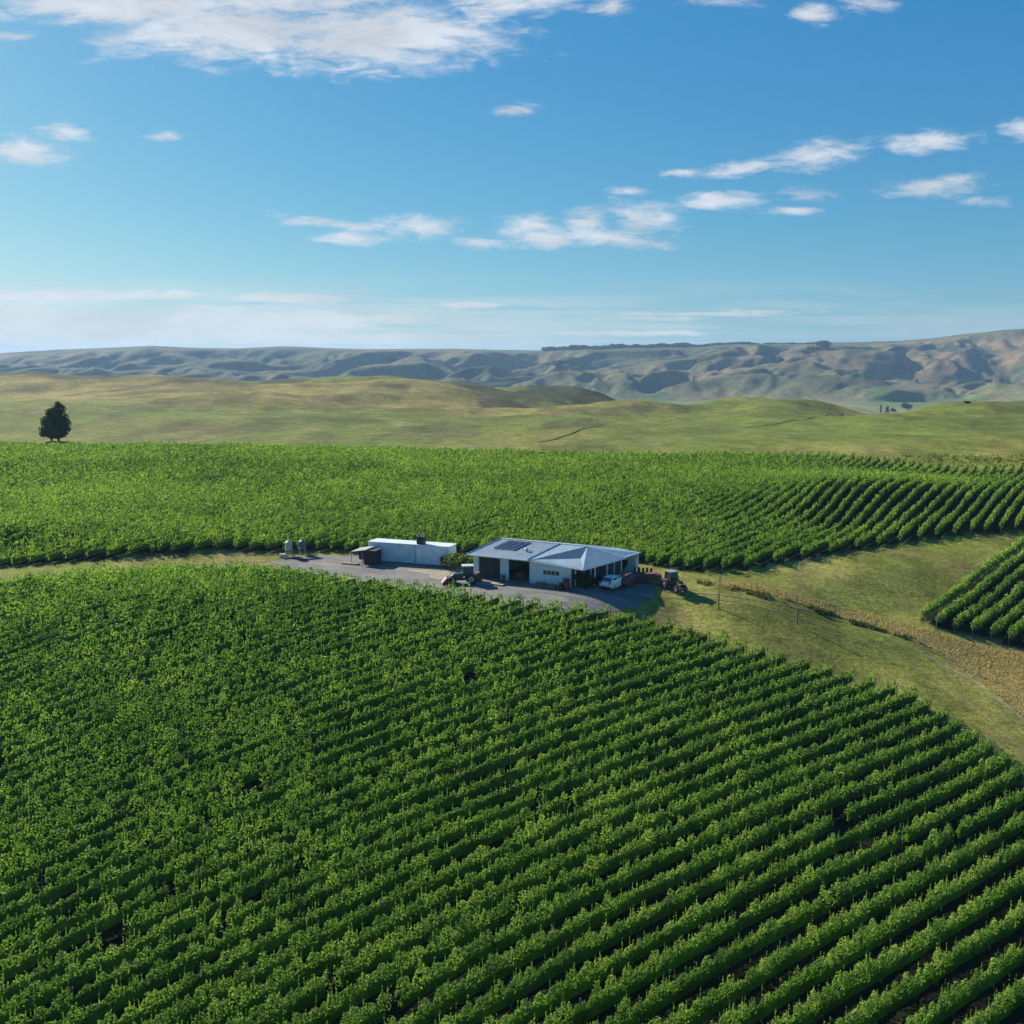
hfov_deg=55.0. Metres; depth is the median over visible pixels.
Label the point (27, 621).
vine row
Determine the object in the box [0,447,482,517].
vine row
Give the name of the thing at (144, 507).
vine row
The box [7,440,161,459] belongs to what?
vine row
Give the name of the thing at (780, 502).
vine row
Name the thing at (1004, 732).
farm track
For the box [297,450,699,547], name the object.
vine row
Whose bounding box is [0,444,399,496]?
vine row
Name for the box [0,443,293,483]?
vine row
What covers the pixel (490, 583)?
concrete ramp
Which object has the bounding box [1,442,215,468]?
vine row
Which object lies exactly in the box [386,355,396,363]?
distant tree
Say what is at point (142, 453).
vine row
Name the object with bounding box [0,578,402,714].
vine row
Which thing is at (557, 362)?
distant tree
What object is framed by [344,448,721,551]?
vine row
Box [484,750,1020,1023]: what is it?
vine row
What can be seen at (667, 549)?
vine row
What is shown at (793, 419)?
hill track
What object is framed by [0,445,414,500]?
vine row
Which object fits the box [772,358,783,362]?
distant tree
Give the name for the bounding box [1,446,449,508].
vine row
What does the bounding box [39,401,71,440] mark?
lone tree
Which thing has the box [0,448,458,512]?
vine row
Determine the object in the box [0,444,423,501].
vine row
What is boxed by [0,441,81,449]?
vine row
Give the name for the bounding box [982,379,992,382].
distant tree
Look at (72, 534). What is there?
vine row
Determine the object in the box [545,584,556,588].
crate
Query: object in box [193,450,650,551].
vine row
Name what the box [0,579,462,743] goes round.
vine row
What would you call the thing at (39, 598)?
vine row
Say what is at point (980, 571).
vine row
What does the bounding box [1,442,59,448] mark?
vine row
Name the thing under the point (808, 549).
vine row
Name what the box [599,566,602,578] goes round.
door
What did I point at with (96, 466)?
vine row
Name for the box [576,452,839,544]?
vine row
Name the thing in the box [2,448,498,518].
vine row
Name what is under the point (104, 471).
vine row
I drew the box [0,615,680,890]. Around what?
vine row
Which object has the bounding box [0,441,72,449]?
vine row
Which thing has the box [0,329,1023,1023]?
ground
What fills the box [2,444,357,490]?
vine row
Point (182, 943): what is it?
vine row
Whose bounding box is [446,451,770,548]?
vine row
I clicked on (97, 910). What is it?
vine row
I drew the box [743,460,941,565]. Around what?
vine row
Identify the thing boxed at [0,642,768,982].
vine row
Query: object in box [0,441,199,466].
vine row
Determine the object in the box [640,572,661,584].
farm implement
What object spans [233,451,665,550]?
vine row
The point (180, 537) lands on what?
vine row
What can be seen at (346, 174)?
sky
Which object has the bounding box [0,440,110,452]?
vine row
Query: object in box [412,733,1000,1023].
vine row
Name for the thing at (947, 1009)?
vine row
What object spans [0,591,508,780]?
vine row
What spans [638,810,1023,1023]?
vine row
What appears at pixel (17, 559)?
vine row
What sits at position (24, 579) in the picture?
vine row
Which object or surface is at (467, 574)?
tractor
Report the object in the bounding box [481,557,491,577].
sliding door
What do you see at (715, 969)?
vine row
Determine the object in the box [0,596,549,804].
vine row
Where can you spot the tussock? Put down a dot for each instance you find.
(978, 459)
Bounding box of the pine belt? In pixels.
[541,341,817,350]
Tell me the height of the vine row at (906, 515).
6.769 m
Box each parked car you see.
[599,574,624,589]
[617,572,638,587]
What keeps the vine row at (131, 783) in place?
on the ground at (730, 397)
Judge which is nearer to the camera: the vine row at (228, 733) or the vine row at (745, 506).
the vine row at (228, 733)
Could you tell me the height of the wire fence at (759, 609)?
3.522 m
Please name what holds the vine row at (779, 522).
on the ground at (730, 397)
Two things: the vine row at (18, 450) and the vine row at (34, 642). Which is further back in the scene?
the vine row at (18, 450)
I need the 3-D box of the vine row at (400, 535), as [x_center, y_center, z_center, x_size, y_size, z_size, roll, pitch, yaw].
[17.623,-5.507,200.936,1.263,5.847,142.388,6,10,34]
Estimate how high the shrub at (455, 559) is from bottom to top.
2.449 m
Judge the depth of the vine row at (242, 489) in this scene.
194.84 m
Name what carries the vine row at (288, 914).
on the ground at (730, 397)
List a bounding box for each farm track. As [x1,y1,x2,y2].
[162,560,295,567]
[666,591,1023,720]
[671,597,1023,751]
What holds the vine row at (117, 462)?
on the ground at (730, 397)
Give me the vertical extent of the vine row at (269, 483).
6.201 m
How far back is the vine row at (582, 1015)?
61.54 m
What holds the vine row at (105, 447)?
on the ground at (730, 397)
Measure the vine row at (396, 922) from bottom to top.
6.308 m
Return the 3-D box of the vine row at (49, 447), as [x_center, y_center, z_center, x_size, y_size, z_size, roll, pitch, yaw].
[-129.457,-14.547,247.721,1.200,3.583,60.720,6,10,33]
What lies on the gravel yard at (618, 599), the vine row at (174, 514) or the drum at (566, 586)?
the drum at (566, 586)
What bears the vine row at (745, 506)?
on the ground at (730, 397)
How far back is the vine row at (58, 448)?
255.26 m
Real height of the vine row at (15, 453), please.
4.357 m
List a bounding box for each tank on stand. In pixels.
[285,540,292,556]
[299,539,305,554]
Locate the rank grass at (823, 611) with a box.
[697,579,923,644]
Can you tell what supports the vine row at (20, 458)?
on the ground at (730, 397)
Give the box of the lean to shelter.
[351,546,380,564]
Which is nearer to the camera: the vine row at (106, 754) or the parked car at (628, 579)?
the vine row at (106, 754)
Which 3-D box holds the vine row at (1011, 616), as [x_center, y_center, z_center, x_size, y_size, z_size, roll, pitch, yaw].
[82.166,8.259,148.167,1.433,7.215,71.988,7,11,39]
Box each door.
[417,549,422,563]
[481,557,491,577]
[492,558,499,578]
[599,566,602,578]
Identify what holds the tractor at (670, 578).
on the ground at (730, 397)
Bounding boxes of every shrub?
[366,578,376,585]
[440,552,473,568]
[574,574,595,588]
[593,576,600,585]
[622,559,627,568]
[682,628,699,640]
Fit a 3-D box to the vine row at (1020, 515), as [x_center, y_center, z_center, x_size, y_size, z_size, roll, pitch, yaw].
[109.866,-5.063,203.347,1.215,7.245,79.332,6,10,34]
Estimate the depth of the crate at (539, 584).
122.30 m
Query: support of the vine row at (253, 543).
on the ground at (730, 397)
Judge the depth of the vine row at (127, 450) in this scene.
237.67 m
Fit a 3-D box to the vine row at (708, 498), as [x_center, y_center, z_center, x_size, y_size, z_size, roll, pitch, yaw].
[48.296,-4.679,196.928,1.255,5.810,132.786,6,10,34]
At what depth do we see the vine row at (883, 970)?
56.30 m
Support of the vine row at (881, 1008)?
on the ground at (730, 397)
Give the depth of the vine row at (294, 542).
175.27 m
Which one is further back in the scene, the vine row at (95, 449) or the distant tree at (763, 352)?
the distant tree at (763, 352)
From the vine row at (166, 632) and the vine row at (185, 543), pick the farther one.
the vine row at (185, 543)
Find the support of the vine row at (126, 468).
on the ground at (730, 397)
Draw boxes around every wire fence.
[718,592,798,624]
[719,575,979,675]
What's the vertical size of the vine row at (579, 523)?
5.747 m
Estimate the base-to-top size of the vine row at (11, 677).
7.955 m
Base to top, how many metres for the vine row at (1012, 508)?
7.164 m
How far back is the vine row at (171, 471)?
216.46 m
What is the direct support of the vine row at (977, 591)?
on the ground at (730, 397)
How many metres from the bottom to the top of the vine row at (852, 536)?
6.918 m
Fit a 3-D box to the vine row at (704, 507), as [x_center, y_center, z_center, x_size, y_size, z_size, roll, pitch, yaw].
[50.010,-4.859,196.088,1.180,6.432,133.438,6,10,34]
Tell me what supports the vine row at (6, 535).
on the ground at (730, 397)
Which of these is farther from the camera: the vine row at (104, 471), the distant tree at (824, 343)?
the distant tree at (824, 343)
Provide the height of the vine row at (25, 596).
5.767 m
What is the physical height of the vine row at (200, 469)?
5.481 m
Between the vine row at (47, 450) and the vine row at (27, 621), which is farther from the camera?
the vine row at (47, 450)
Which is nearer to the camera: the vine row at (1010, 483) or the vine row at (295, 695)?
the vine row at (295, 695)
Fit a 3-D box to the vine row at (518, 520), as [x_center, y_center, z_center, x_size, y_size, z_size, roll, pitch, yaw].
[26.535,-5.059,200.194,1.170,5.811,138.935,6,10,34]
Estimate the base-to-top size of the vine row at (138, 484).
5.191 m
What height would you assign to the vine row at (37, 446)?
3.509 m
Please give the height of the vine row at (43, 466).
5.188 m
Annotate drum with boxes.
[558,582,562,589]
[564,583,568,590]
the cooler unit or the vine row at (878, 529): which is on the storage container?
the cooler unit
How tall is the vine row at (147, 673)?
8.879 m
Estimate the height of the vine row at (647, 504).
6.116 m
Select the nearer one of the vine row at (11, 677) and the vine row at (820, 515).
the vine row at (11, 677)
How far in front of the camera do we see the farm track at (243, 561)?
138.78 m
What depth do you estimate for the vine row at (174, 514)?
169.03 m
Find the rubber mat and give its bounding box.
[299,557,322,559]
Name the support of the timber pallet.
on the gravel yard at (618, 599)
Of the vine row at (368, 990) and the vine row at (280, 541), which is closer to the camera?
the vine row at (368, 990)
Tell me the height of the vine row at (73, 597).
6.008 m
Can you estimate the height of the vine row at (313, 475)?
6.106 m
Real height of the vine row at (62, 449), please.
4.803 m
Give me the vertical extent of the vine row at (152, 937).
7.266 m
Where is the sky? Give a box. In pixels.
[0,0,1023,352]
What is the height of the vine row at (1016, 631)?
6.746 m
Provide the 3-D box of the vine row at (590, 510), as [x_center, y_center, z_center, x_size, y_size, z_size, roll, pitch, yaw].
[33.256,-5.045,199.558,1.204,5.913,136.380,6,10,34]
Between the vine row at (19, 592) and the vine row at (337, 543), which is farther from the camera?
the vine row at (337, 543)
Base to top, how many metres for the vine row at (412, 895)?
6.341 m
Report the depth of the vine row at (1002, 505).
183.46 m
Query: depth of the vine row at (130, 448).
237.97 m
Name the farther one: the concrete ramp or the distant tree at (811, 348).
the distant tree at (811, 348)
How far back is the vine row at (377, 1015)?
64.44 m
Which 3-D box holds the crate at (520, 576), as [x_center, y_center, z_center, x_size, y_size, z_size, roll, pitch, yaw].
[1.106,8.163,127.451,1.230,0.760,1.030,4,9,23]
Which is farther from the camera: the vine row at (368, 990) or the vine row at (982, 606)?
the vine row at (982, 606)
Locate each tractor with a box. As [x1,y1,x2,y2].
[441,564,481,584]
[661,569,687,592]
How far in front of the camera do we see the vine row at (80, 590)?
120.40 m
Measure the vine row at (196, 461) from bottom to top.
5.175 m
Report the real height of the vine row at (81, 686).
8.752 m
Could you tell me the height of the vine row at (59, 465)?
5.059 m
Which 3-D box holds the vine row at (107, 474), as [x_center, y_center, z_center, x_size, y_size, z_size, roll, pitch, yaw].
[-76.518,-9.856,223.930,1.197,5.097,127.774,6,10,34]
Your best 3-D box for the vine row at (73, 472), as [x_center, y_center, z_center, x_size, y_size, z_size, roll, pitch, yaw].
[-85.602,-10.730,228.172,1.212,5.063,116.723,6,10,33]
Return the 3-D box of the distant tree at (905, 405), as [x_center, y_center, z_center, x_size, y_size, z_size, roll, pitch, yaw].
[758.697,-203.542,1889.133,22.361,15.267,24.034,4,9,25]
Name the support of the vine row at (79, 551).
on the ground at (730, 397)
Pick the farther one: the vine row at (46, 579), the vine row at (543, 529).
the vine row at (543, 529)
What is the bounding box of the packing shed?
[467,538,640,586]
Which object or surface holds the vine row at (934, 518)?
on the ground at (730, 397)
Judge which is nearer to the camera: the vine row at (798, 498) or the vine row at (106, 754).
the vine row at (106, 754)
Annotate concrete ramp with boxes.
[475,581,505,585]
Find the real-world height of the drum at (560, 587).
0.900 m
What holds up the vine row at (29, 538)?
on the ground at (730, 397)
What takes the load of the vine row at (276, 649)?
on the ground at (730, 397)
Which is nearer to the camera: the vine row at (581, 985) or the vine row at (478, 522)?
the vine row at (581, 985)
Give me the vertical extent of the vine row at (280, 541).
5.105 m
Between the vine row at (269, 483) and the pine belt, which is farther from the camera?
the pine belt
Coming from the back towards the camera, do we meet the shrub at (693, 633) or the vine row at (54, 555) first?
the vine row at (54, 555)
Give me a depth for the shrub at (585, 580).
120.97 m
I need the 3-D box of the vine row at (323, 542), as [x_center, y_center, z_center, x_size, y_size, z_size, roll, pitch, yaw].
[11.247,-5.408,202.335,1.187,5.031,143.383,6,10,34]
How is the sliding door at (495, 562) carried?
in the packing shed
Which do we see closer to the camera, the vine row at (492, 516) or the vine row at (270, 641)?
the vine row at (270, 641)
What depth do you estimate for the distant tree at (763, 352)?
2953.24 m
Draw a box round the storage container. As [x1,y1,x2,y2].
[368,538,456,565]
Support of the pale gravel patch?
on the gravel yard at (618, 599)
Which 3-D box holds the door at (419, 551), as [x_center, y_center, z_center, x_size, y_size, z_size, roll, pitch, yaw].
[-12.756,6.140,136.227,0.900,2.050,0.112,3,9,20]
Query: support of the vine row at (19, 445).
on the ground at (730, 397)
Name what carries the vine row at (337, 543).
on the ground at (730, 397)
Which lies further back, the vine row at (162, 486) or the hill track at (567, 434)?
the hill track at (567, 434)
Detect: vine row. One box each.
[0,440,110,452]
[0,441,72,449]
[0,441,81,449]
[0,441,170,461]
[0,441,178,462]
[0,441,188,465]
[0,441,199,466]
[0,441,225,470]
[0,441,247,475]
[0,441,252,476]
[0,442,56,447]
[0,442,104,452]
[0,442,121,453]
[0,442,133,456]
[0,442,143,457]
[0,442,206,467]
[0,443,276,478]
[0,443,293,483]
[0,443,313,486]
[0,443,373,493]
[0,444,323,487]
[0,444,340,488]
[0,444,347,489]
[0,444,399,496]
[0,444,407,498]
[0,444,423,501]
[0,445,364,491]
[0,445,382,495]
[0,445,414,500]
[0,446,433,503]
[0,446,506,519]
[0,446,520,524]
[0,446,529,528]
[0,447,440,505]
[0,447,462,512]
[0,447,473,514]
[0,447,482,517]
[0,447,512,521]
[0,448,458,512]
[0,448,552,551]
[0,448,559,555]
[0,449,535,534]
[0,449,543,540]
[0,450,565,558]
[0,450,573,563]
[0,557,165,596]
[0,558,221,607]
[0,558,248,613]
[0,558,258,620]
[0,561,109,590]
[0,561,294,634]
[0,563,276,627]
[0,566,299,642]
[0,567,314,650]
[0,568,329,658]
[0,569,50,587]
[0,569,352,676]
[0,570,339,667]
[0,571,365,686]
[0,575,377,695]
[0,576,397,704]
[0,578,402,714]
[0,579,422,725]
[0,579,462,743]
[0,581,437,734]
[0,583,477,760]
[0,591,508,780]
[0,594,527,790]
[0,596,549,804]
[0,597,565,818]
[0,601,594,831]
[0,604,619,842]
[0,612,640,858]
[0,615,665,873]
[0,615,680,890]
[0,624,702,906]
[0,630,712,923]
[0,630,735,943]
[0,634,749,960]
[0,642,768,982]
[0,650,795,1004]
[0,657,817,1023]
[1,441,235,471]
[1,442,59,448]
[1,442,145,459]
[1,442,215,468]
[1,443,264,478]
[1,443,285,481]
[1,443,303,484]
[1,444,392,496]
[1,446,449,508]
[1,561,195,601]
[2,442,96,451]
[2,443,119,455]
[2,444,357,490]
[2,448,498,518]
[2,590,489,767]
[3,442,84,450]
[4,443,330,488]
[4,447,489,517]
[6,657,836,1023]
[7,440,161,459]
[9,449,581,566]
[27,451,589,565]
[44,666,859,1023]
[45,450,593,563]
[63,451,604,561]
[84,451,611,559]
[97,671,880,1023]
[106,450,619,557]
[126,450,626,556]
[132,679,902,1023]
[150,448,634,554]
[170,448,642,553]
[176,682,921,1023]
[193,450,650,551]
[213,449,659,550]
[226,695,935,1023]
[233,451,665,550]
[248,451,674,551]
[265,450,681,551]
[276,701,956,1023]
[282,450,690,548]
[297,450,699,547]
[315,450,705,550]
[327,715,970,1023]
[330,449,713,547]
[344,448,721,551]
[359,449,729,547]
[383,450,738,540]
[384,727,986,1023]
[402,448,746,540]
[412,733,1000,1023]
[413,451,752,541]
[430,451,762,542]
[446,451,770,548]
[462,450,778,550]
[479,449,787,546]
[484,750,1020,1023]
[504,450,796,539]
[522,451,804,540]
[529,759,1023,1023]
[535,450,813,541]
[545,450,820,542]
[559,451,829,543]
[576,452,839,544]
[589,453,845,545]
[590,788,1023,1023]
[602,452,854,547]
[611,453,863,549]
[623,454,871,551]
[632,456,880,557]
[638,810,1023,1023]
[645,456,889,560]
[655,455,897,566]
[669,457,906,568]
[683,457,915,570]
[703,461,923,570]
[710,836,1023,1023]
[720,461,932,570]
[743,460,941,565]
[767,867,1023,1023]
[773,462,950,560]
[801,461,958,558]
[824,899,1023,1023]
[826,463,968,552]
[855,462,977,546]
[875,464,987,546]
[897,464,996,542]
[899,940,1023,1023]
[917,464,1004,539]
[919,536,1023,621]
[934,462,1014,537]
[935,548,1023,626]
[952,461,1023,535]
[952,564,1023,630]
[953,974,1023,1023]
[969,473,1023,529]
[970,581,1023,634]
[983,479,1023,530]
[989,599,1023,639]
[998,490,1023,531]
[1005,616,1023,644]
[1014,506,1023,530]
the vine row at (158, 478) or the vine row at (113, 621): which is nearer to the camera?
the vine row at (113, 621)
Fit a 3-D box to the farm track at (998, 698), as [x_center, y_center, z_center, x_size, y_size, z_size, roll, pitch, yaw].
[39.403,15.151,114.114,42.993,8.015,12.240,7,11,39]
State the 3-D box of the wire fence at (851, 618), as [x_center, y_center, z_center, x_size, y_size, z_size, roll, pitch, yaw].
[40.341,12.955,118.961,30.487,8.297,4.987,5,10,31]
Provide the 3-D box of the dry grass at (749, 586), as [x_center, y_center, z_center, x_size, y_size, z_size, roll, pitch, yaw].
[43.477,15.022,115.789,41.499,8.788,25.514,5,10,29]
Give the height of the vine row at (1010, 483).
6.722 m
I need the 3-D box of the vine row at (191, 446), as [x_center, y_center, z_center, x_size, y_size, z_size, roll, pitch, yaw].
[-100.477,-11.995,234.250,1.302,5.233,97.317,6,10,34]
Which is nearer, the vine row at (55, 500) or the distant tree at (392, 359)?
the vine row at (55, 500)
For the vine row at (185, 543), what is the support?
on the ground at (730, 397)
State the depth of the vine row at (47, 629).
111.15 m
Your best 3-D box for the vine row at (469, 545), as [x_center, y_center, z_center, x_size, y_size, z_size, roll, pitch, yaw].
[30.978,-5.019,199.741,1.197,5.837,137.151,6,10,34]
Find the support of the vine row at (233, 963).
on the ground at (730, 397)
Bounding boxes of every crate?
[515,571,525,578]
[535,582,545,586]
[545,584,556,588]
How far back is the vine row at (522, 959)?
63.70 m
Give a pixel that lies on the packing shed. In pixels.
(548, 562)
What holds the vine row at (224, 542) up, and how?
on the ground at (730, 397)
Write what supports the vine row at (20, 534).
on the ground at (730, 397)
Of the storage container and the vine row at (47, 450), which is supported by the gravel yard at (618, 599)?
the storage container
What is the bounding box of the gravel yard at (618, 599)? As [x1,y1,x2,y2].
[270,554,655,612]
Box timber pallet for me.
[341,562,359,564]
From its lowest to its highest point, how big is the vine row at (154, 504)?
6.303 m
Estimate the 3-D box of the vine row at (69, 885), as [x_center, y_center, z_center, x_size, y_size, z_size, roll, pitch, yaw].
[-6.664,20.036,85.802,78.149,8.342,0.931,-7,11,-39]
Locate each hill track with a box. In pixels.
[537,424,601,441]
[748,412,842,426]
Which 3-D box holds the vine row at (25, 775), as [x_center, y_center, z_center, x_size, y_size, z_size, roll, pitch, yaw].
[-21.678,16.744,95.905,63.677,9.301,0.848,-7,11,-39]
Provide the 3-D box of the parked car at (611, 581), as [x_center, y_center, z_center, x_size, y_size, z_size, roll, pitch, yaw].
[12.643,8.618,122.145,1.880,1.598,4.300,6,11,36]
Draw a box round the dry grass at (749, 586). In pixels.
[720,580,1023,715]
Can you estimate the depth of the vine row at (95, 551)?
168.25 m
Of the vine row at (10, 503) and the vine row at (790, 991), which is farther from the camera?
the vine row at (10, 503)
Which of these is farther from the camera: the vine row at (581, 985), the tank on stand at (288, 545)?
the tank on stand at (288, 545)
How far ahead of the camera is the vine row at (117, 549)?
165.30 m
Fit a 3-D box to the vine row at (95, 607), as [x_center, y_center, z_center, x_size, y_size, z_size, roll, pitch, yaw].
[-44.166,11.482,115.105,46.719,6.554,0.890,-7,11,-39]
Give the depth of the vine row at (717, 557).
161.69 m
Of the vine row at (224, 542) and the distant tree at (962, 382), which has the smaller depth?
the vine row at (224, 542)
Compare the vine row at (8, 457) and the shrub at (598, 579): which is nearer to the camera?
the shrub at (598, 579)
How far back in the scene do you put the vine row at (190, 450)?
227.72 m
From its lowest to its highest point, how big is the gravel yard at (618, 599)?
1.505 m
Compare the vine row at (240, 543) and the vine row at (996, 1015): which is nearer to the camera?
the vine row at (996, 1015)
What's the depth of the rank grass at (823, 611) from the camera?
121.26 m
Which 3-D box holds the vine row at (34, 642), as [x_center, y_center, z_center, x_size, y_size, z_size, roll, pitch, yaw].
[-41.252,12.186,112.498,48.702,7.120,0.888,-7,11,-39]
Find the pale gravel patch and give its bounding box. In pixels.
[404,568,450,579]
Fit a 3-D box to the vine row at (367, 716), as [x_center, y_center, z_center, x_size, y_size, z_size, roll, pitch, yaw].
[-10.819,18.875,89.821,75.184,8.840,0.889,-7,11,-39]
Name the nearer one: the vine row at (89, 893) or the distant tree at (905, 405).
the vine row at (89, 893)
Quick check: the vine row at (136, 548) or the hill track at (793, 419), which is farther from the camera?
the hill track at (793, 419)
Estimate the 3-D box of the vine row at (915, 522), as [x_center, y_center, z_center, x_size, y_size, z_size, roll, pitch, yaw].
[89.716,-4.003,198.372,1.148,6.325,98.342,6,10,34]
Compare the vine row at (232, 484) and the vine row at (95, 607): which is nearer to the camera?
the vine row at (95, 607)
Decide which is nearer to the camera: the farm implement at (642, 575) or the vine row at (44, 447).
the farm implement at (642, 575)
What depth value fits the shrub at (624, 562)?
130.04 m
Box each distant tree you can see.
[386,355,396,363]
[551,360,567,366]
[755,350,770,354]
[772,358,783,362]
[805,346,822,351]
[816,340,831,346]
[901,402,911,409]
[957,380,969,383]
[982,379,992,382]
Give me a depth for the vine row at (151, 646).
103.15 m
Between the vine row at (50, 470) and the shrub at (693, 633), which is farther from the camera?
the vine row at (50, 470)
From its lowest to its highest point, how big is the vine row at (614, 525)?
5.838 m
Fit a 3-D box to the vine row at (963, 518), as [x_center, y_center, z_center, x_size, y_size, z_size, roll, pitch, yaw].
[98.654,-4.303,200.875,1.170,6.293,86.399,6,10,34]
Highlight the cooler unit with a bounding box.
[416,534,426,543]
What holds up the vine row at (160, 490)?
on the ground at (730, 397)
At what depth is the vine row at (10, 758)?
95.36 m
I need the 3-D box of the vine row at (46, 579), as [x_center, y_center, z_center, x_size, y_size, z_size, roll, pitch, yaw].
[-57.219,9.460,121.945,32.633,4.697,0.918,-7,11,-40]
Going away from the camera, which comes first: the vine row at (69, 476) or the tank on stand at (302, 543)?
the tank on stand at (302, 543)
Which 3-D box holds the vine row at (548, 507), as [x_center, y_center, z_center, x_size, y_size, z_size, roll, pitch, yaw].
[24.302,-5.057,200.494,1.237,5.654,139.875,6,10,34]
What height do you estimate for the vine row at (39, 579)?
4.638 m
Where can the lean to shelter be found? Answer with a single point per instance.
(370, 555)
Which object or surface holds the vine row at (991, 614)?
on the ground at (730, 397)
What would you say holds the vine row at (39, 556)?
on the ground at (730, 397)
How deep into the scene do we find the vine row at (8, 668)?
107.69 m
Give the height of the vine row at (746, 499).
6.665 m
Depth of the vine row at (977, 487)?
187.50 m
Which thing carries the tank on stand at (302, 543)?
on the ground at (730, 397)
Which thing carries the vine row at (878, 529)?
on the ground at (730, 397)
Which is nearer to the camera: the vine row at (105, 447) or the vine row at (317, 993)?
the vine row at (317, 993)
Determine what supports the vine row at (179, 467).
on the ground at (730, 397)
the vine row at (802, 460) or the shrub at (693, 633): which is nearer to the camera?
the shrub at (693, 633)
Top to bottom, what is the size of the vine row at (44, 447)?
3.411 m
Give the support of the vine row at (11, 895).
on the ground at (730, 397)
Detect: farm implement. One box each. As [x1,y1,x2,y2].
[626,571,648,582]
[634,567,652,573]
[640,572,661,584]
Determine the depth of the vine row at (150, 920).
72.02 m
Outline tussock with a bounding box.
[857,452,1023,467]
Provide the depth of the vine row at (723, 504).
169.02 m

